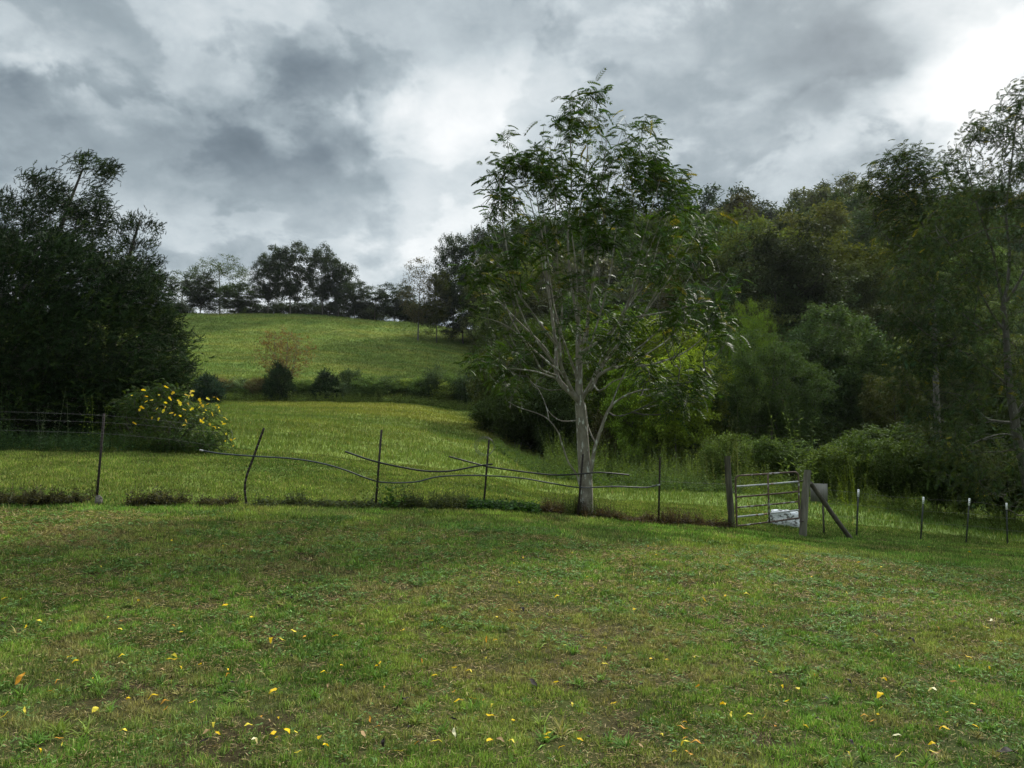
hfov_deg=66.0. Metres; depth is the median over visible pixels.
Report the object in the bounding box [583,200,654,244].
woodland tree
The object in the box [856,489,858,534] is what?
white tipped post
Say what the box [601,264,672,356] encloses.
woodland tree
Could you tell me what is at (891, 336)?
woodland tree
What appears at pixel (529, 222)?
woodland tree
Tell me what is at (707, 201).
woodland tree
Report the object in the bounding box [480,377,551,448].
woodland shrub
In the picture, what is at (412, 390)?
hedgerow shrub
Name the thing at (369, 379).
hedgerow shrub
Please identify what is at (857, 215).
woodland tree
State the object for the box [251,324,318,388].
hedgerow tree
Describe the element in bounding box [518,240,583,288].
woodland tree
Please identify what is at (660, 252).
woodland tree
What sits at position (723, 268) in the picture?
woodland tree
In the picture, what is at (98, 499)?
stone
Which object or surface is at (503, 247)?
hilltop tree
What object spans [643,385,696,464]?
woodland shrub
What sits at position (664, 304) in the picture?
woodland tree
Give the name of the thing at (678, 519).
withered weeds
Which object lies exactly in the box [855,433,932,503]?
wayside bush
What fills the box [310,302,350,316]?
hilltop shrub
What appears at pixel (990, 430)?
wood undergrowth
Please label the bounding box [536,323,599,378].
woodland tree
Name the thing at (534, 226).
woodland tree
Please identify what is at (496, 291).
woodland tree
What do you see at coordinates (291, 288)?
hilltop tree
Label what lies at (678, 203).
woodland tree
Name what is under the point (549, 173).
broadleaf tree
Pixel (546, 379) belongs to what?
woodland tree
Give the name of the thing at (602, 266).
woodland tree
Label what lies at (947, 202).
woodland tree
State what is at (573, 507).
sprouting weeds
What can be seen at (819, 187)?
woodland tree
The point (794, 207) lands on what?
woodland tree
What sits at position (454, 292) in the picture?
hilltop tree
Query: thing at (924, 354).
broadleaf tree
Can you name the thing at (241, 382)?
hedgerow shrub
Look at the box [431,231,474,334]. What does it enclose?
hilltop tree
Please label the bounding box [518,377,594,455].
woodland shrub
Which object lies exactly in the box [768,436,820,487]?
wayside bush
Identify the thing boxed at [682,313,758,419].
woodland tree
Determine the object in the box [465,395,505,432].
woodland shrub
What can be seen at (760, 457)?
wayside bush
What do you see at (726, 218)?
woodland tree
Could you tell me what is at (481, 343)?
woodland tree
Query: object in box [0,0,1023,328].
sky
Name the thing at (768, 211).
woodland tree
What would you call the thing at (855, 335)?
woodland tree
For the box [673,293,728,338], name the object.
woodland tree
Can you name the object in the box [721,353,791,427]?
woodland tree
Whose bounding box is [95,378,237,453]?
flowering shrub
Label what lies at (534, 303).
woodland tree
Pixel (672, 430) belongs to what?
woodland tree
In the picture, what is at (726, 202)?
woodland tree
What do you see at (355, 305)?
hilltop tree
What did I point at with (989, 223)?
woodland tree
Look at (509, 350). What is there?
woodland tree
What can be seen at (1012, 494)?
wayside bush
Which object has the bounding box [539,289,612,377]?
woodland tree
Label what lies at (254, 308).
hilltop shrub
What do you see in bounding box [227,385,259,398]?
hedgerow shrub
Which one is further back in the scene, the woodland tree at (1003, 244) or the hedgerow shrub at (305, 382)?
the woodland tree at (1003, 244)
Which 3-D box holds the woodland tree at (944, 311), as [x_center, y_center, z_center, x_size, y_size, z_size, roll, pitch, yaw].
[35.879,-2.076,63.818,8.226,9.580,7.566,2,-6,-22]
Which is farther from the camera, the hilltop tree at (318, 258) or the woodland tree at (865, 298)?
the hilltop tree at (318, 258)
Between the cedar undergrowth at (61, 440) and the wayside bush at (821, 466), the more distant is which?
the wayside bush at (821, 466)
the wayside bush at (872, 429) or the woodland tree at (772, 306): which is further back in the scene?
the woodland tree at (772, 306)
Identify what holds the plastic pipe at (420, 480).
attached to the fence post at (252, 459)
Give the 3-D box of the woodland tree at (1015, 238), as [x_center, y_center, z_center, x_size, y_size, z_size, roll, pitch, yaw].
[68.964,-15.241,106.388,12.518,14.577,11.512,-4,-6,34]
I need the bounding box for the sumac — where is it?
[763,394,819,497]
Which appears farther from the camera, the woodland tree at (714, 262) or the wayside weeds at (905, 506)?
the woodland tree at (714, 262)
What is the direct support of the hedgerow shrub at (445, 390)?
on the ground at (498, 750)
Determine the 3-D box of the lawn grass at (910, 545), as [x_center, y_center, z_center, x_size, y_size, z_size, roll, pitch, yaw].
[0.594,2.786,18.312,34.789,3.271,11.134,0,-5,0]
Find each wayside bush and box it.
[693,431,754,480]
[739,433,790,481]
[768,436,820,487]
[794,439,875,497]
[819,430,891,497]
[838,422,917,465]
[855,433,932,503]
[887,419,962,457]
[898,430,968,510]
[924,441,1007,512]
[964,442,1023,519]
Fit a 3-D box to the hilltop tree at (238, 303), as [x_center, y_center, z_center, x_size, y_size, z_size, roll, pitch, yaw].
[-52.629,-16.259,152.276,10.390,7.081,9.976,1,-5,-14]
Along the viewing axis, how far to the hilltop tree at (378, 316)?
157.11 m
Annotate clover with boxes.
[0,503,1023,767]
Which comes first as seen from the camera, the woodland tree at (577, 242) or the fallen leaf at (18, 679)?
the fallen leaf at (18, 679)
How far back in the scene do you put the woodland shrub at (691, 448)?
45.33 m
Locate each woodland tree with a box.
[455,254,510,345]
[465,307,531,365]
[467,260,535,355]
[469,248,539,332]
[472,342,525,370]
[487,212,532,257]
[491,317,585,445]
[498,281,575,374]
[499,258,583,322]
[501,215,573,248]
[514,206,581,252]
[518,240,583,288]
[518,313,569,386]
[523,367,573,389]
[528,248,621,319]
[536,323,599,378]
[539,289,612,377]
[542,210,614,253]
[547,309,659,438]
[554,223,611,286]
[567,240,667,322]
[570,303,661,398]
[572,376,601,408]
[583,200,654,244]
[585,229,627,282]
[588,220,679,259]
[595,279,642,338]
[599,368,662,464]
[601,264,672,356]
[604,315,736,452]
[611,205,674,230]
[613,248,682,302]
[617,209,696,270]
[621,342,721,469]
[622,200,704,230]
[628,318,691,356]
[643,273,692,339]
[655,216,759,279]
[658,203,817,324]
[659,209,732,259]
[660,183,736,228]
[667,266,789,349]
[668,204,769,260]
[668,254,693,284]
[670,241,769,308]
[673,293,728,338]
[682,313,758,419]
[684,201,755,240]
[688,363,730,454]
[703,211,860,341]
[705,330,749,434]
[707,326,841,441]
[709,189,767,245]
[710,181,784,221]
[713,297,797,380]
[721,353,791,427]
[729,298,781,432]
[741,290,807,324]
[756,207,810,223]
[756,322,828,419]
[765,261,862,332]
[768,217,793,230]
[771,199,847,238]
[772,196,870,254]
[772,331,857,436]
[782,194,810,212]
[785,171,886,220]
[785,189,878,228]
[786,297,901,435]
[796,259,899,330]
[799,229,929,309]
[808,178,835,206]
[809,314,861,375]
[820,325,891,412]
[830,206,901,284]
[834,187,896,217]
[839,302,912,372]
[841,270,915,339]
[843,213,903,247]
[845,205,890,234]
[857,362,930,440]
[863,215,934,267]
[865,334,954,418]
[875,308,955,372]
[887,192,945,215]
[889,268,957,336]
[904,301,997,385]
[907,334,982,421]
[924,193,980,241]
[924,242,1023,309]
[939,284,1010,357]
[939,299,1023,416]
[940,335,1016,431]
[965,180,1023,224]
[965,206,1023,244]
[965,210,1023,278]
[977,332,1023,431]
[979,219,1023,264]
[982,242,1023,305]
[983,209,1023,237]
[983,307,1023,371]
[984,277,1023,336]
[988,189,1023,225]
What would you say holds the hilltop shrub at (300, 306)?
on the ground at (498, 750)
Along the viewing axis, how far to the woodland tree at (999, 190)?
142.74 m
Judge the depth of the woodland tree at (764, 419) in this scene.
42.54 m
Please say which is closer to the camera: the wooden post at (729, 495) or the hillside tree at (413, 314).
the wooden post at (729, 495)
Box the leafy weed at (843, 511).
[824,454,869,516]
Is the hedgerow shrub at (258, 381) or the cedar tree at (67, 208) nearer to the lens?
the cedar tree at (67, 208)
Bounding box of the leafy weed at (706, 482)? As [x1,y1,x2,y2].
[675,450,714,485]
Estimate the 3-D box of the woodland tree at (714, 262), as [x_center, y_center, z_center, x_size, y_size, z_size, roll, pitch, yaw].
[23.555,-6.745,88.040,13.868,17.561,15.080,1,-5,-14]
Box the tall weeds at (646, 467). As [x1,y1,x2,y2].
[538,427,761,489]
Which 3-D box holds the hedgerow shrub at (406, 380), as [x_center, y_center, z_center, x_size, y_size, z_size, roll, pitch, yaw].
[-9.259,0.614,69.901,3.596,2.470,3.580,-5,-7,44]
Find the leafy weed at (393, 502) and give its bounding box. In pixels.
[375,475,406,508]
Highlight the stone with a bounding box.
[95,495,102,504]
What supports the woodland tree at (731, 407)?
on the ground at (498, 750)
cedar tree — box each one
[0,148,129,371]
[0,218,215,443]
[80,205,187,355]
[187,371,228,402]
[258,358,297,400]
[308,367,343,400]
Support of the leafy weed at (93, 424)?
on the ground at (498, 750)
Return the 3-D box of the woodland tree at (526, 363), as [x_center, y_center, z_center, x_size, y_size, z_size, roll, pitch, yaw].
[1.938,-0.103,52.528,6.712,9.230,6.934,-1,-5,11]
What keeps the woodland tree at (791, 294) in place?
on the ground at (498, 750)
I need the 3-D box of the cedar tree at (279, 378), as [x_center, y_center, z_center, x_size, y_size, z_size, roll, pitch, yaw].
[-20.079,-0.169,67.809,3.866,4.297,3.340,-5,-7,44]
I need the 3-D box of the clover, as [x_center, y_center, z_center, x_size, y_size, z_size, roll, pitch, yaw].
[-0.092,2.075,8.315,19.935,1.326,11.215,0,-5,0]
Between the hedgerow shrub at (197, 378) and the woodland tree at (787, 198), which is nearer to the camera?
the hedgerow shrub at (197, 378)
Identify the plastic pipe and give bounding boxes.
[199,449,659,487]
[345,451,492,471]
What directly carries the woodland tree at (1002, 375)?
on the ground at (498, 750)
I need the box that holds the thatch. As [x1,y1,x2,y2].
[0,506,1023,767]
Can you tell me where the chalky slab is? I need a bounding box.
[770,509,799,526]
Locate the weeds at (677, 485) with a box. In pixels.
[494,433,744,493]
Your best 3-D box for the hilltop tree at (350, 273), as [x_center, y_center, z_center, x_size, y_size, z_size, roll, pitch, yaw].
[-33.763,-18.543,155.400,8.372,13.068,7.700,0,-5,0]
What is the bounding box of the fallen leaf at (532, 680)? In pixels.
[528,678,537,686]
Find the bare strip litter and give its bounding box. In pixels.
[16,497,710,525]
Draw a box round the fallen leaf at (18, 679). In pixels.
[15,672,24,683]
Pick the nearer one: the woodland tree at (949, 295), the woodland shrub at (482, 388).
the woodland shrub at (482, 388)
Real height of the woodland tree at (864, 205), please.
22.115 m
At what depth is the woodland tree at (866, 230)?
105.94 m
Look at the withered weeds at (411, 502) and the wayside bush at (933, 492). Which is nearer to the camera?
the withered weeds at (411, 502)
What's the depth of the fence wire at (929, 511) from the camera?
21.51 m
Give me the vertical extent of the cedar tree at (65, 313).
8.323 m
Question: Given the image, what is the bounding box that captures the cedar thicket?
[0,338,202,438]
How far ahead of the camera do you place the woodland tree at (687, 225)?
121.97 m
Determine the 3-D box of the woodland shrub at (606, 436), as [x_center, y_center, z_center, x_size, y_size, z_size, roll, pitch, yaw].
[6.523,2.752,44.775,4.504,5.275,4.506,-2,-6,23]
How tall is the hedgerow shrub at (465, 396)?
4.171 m
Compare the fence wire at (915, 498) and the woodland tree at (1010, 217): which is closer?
the fence wire at (915, 498)
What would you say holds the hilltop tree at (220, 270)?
on the ground at (498, 750)
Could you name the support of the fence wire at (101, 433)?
attached to the fence post at (100, 457)
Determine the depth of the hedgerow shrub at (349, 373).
69.42 m
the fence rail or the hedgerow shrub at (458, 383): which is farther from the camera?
the hedgerow shrub at (458, 383)
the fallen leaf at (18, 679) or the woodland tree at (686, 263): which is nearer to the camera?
the fallen leaf at (18, 679)
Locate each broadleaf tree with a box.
[446,68,757,515]
[841,139,991,441]
[868,78,1023,516]
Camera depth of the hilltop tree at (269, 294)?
154.41 m
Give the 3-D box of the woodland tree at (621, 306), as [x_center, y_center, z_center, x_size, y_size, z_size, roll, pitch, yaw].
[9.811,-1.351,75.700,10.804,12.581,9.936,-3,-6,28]
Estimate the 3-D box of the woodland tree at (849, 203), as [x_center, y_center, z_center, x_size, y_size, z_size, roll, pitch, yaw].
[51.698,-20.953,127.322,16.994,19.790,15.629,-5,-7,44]
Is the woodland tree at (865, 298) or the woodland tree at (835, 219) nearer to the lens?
the woodland tree at (865, 298)
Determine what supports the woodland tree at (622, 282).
on the ground at (498, 750)
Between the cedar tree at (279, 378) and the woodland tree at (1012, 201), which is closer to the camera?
the cedar tree at (279, 378)
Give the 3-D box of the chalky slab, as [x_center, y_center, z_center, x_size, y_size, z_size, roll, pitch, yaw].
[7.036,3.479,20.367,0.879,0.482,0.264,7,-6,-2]
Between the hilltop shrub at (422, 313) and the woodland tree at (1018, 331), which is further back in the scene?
the hilltop shrub at (422, 313)
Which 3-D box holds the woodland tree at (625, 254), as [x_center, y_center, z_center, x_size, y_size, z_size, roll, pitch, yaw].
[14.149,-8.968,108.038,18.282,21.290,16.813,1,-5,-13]
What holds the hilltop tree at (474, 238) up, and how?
on the ground at (498, 750)
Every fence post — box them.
[96,413,104,495]
[244,428,264,503]
[375,430,382,502]
[483,440,489,499]
[577,454,583,514]
[658,457,660,517]
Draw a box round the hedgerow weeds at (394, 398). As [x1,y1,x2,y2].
[190,390,481,410]
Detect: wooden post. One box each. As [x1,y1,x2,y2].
[724,456,734,527]
[799,470,810,536]
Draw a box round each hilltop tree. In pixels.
[160,269,210,312]
[178,271,223,312]
[182,253,251,313]
[211,281,266,313]
[247,252,288,312]
[260,240,319,312]
[302,243,344,314]
[320,258,360,315]
[333,281,375,317]
[350,285,394,319]
[371,281,417,320]
[428,277,477,343]
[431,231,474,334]
[454,224,502,325]
[464,232,530,326]
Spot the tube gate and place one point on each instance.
(769, 504)
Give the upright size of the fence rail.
0.442 m
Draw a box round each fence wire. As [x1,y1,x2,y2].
[6,411,207,425]
[6,419,218,432]
[6,430,207,444]
[811,488,1022,507]
[811,515,1021,531]
[817,502,1023,519]
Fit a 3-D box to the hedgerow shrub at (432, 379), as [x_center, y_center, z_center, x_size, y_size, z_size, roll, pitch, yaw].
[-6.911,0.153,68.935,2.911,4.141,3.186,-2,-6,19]
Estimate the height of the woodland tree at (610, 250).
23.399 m
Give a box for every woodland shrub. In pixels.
[465,339,532,408]
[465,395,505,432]
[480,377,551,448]
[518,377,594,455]
[588,393,657,462]
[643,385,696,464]
[683,387,731,459]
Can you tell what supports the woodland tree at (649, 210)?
on the ground at (498, 750)
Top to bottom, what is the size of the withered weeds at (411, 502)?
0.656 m
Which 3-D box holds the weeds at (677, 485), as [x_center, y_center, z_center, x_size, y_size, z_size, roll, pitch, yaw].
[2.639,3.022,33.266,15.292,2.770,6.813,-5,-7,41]
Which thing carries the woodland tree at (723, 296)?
on the ground at (498, 750)
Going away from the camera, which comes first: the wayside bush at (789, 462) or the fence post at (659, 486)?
the fence post at (659, 486)
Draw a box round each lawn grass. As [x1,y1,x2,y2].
[0,441,1023,570]
[0,506,1023,627]
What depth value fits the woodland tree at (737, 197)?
122.33 m
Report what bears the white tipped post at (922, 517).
on the ground at (498, 750)
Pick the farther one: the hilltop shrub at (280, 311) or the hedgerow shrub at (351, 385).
the hilltop shrub at (280, 311)
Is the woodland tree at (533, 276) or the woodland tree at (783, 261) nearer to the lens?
the woodland tree at (783, 261)
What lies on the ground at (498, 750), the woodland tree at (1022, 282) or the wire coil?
the woodland tree at (1022, 282)
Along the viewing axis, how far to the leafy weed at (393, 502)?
15.33 m
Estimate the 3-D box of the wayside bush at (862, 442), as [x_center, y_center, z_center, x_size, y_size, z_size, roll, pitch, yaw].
[14.428,3.483,32.855,3.208,3.106,3.193,2,-6,-23]
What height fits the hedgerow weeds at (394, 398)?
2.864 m
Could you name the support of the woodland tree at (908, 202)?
on the ground at (498, 750)
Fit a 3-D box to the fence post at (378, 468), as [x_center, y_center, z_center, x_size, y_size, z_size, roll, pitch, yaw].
[-2.647,1.752,15.616,0.147,1.699,0.046,0,-5,0]
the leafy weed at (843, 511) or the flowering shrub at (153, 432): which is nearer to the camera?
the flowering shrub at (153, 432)
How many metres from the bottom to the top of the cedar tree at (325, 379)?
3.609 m
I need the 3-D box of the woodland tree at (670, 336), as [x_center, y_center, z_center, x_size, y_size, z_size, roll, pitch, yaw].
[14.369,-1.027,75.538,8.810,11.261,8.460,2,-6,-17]
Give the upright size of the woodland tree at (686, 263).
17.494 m
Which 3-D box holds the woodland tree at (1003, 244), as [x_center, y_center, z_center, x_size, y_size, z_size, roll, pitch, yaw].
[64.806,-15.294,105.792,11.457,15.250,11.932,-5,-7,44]
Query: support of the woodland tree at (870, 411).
on the ground at (498, 750)
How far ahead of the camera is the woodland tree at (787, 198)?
144.22 m
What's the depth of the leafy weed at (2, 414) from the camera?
21.59 m
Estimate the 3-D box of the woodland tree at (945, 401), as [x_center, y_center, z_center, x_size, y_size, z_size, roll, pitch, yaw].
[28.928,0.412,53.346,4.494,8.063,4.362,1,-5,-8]
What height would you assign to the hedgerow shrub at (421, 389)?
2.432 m
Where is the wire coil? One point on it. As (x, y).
(485, 437)
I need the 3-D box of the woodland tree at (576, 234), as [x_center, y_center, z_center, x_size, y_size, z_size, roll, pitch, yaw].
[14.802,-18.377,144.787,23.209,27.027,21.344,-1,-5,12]
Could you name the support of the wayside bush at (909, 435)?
on the ground at (498, 750)
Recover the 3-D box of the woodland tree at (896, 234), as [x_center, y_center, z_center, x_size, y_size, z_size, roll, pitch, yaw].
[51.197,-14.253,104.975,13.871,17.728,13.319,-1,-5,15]
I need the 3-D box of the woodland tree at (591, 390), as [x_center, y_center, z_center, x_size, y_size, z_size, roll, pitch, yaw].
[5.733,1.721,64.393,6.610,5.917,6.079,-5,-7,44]
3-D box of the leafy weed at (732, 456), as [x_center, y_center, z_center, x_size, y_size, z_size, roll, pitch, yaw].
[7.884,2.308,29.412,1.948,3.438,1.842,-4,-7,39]
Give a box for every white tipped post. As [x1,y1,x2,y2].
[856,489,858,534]
[920,497,923,538]
[965,498,969,541]
[1006,503,1007,542]
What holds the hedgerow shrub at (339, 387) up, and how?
on the ground at (498, 750)
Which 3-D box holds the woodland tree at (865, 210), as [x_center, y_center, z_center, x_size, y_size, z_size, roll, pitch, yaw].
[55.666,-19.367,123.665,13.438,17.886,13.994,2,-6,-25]
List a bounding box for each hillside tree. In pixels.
[396,257,443,339]
[418,268,452,342]
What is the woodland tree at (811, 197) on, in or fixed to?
on the ground at (498, 750)
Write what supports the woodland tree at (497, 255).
on the ground at (498, 750)
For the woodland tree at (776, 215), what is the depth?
141.48 m
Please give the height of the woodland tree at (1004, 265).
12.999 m
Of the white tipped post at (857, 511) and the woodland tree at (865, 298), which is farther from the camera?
the woodland tree at (865, 298)
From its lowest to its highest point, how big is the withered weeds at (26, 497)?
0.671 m
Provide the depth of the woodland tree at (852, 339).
63.21 m
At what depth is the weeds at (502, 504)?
16.80 m
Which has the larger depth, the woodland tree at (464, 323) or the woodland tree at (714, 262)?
the woodland tree at (464, 323)
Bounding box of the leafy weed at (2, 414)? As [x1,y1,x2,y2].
[0,389,27,447]
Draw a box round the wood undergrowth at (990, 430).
[487,388,1023,465]
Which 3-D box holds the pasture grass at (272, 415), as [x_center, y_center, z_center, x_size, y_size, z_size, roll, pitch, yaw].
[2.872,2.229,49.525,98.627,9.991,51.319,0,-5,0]
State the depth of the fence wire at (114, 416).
14.06 m
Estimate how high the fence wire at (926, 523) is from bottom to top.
0.984 m
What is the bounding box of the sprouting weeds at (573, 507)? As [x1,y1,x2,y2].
[515,491,646,521]
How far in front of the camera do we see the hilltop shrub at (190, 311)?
160.69 m
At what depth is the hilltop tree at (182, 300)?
158.99 m
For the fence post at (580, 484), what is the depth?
17.32 m
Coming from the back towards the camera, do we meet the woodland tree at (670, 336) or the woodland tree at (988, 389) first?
the woodland tree at (670, 336)
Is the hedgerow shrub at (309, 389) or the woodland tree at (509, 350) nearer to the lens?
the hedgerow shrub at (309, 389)
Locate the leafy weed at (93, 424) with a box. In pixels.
[77,395,108,449]
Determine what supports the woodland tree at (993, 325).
on the ground at (498, 750)
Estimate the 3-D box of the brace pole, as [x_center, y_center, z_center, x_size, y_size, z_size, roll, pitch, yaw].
[7.527,3.034,18.526,1.316,1.488,0.123,2,-6,-22]
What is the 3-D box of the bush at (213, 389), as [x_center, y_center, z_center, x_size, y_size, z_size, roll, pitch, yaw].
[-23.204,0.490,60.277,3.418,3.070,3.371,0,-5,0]
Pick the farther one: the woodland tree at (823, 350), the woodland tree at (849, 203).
the woodland tree at (849, 203)
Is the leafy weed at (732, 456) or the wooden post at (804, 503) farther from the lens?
the leafy weed at (732, 456)
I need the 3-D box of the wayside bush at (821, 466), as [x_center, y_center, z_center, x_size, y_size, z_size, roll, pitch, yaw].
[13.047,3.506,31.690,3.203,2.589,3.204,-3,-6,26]
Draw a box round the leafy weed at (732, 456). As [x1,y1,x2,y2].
[703,407,752,488]
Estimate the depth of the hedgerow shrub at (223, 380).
68.91 m
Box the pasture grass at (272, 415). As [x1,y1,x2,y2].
[36,393,1023,541]
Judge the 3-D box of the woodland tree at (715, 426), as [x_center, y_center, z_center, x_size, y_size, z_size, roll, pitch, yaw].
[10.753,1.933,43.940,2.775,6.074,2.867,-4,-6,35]
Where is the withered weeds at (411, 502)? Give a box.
[249,482,471,510]
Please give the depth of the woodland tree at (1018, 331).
66.75 m
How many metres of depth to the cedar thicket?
26.75 m
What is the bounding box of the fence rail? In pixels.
[449,456,628,475]
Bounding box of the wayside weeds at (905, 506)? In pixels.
[733,454,1023,531]
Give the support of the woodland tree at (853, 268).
on the ground at (498, 750)
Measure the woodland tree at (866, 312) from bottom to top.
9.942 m
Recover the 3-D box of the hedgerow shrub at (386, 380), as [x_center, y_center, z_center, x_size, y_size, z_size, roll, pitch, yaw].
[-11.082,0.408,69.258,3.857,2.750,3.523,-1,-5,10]
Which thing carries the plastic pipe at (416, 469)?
attached to the fence post at (378, 468)
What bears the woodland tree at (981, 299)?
on the ground at (498, 750)
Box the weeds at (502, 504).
[464,496,541,513]
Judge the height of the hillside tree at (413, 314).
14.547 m
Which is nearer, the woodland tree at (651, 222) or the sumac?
the sumac
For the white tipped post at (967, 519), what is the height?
1.412 m
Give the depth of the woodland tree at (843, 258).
79.11 m
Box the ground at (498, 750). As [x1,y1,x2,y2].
[0,314,1023,767]
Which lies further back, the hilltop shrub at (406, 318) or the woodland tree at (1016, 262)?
the hilltop shrub at (406, 318)
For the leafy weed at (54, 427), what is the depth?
21.62 m
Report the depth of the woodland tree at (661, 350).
47.23 m
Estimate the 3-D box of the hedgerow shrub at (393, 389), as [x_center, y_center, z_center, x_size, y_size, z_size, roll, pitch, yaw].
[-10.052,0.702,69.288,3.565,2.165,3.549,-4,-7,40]
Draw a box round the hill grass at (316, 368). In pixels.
[30,312,480,387]
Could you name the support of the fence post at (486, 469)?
on the ground at (498, 750)
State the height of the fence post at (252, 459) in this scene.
1.636 m
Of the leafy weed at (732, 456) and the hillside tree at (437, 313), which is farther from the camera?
the hillside tree at (437, 313)
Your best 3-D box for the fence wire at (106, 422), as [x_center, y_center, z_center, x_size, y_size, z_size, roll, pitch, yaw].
[-7.343,0.733,14.019,3.990,0.237,0.207,2,-6,-19]
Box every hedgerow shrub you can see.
[184,371,218,389]
[216,375,236,394]
[224,375,254,395]
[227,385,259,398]
[241,376,268,394]
[290,378,316,397]
[299,384,323,396]
[313,382,353,398]
[335,367,367,397]
[343,379,364,396]
[345,373,383,397]
[361,381,391,398]
[371,374,404,397]
[383,380,412,400]
[393,377,420,398]
[403,376,431,400]
[408,381,433,399]
[416,362,447,401]
[428,379,456,404]
[442,371,462,405]
[447,376,467,404]
[449,368,485,405]
[460,363,494,396]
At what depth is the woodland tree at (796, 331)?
63.28 m
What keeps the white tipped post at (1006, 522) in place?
on the ground at (498, 750)
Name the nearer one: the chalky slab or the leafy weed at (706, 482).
the chalky slab
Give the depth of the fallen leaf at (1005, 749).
4.11 m
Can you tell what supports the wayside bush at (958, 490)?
on the ground at (498, 750)
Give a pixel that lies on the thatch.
(490, 578)
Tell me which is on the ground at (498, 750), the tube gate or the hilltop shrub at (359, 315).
the hilltop shrub at (359, 315)
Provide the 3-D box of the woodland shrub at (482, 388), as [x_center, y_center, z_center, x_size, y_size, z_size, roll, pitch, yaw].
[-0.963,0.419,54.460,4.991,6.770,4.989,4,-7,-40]
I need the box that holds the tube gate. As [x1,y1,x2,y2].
[732,471,803,526]
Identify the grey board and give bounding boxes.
[810,483,827,533]
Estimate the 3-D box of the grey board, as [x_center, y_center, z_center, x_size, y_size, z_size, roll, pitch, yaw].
[7.566,3.106,19.416,0.440,1.319,0.055,0,-5,-4]
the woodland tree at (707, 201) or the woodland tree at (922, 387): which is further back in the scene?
the woodland tree at (707, 201)
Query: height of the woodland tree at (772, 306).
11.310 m
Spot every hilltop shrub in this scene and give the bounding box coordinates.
[164,301,196,313]
[244,303,271,313]
[260,302,297,313]
[283,301,329,314]
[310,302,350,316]
[348,304,390,320]
[394,301,418,321]
[404,303,447,323]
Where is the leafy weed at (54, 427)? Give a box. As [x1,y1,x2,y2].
[35,391,70,446]
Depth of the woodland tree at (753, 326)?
50.42 m
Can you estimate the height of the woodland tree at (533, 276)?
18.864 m
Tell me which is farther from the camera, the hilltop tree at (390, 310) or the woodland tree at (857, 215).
the hilltop tree at (390, 310)
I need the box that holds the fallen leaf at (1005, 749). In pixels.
[996,746,1017,753]
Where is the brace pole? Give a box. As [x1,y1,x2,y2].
[810,482,853,538]
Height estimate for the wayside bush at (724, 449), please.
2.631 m
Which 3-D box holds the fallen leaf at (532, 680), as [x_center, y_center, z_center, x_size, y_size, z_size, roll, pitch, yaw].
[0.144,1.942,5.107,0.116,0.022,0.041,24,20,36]
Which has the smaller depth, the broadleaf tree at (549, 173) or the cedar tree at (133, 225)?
the broadleaf tree at (549, 173)
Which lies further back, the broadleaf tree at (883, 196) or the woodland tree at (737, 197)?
the woodland tree at (737, 197)
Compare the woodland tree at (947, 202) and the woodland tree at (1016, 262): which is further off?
the woodland tree at (947, 202)
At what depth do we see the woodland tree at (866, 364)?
50.76 m
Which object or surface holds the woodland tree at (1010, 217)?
on the ground at (498, 750)
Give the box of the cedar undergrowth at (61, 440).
[0,423,219,452]
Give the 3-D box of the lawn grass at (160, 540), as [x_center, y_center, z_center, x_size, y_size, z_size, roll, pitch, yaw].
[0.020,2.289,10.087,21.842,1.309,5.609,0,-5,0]
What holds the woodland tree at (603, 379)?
on the ground at (498, 750)
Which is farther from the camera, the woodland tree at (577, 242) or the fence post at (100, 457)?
the woodland tree at (577, 242)
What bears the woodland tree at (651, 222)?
on the ground at (498, 750)
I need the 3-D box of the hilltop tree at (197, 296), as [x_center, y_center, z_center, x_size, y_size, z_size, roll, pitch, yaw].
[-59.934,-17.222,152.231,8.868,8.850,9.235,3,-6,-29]
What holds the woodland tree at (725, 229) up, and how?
on the ground at (498, 750)
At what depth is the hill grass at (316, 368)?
118.81 m
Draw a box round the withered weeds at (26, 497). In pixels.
[0,476,244,507]
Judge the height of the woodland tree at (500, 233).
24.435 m
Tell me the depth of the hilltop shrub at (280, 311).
159.82 m
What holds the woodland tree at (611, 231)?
on the ground at (498, 750)
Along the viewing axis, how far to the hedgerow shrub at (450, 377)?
69.28 m
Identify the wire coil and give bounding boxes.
[474,436,493,455]
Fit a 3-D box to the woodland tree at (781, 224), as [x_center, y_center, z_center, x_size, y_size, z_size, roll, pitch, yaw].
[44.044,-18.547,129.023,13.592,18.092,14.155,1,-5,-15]
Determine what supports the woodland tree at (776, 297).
on the ground at (498, 750)
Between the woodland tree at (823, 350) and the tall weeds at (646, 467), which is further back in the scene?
the woodland tree at (823, 350)
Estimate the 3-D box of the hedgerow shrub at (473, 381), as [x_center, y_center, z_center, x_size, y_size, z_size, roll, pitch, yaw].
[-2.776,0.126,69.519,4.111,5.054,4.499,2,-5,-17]
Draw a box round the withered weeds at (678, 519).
[538,497,735,528]
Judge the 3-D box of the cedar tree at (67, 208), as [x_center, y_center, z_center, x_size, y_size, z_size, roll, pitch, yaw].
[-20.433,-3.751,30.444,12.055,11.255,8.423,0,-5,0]
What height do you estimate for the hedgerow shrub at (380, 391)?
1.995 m
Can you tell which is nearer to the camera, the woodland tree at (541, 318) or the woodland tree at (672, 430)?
the woodland tree at (672, 430)
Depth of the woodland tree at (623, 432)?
42.48 m

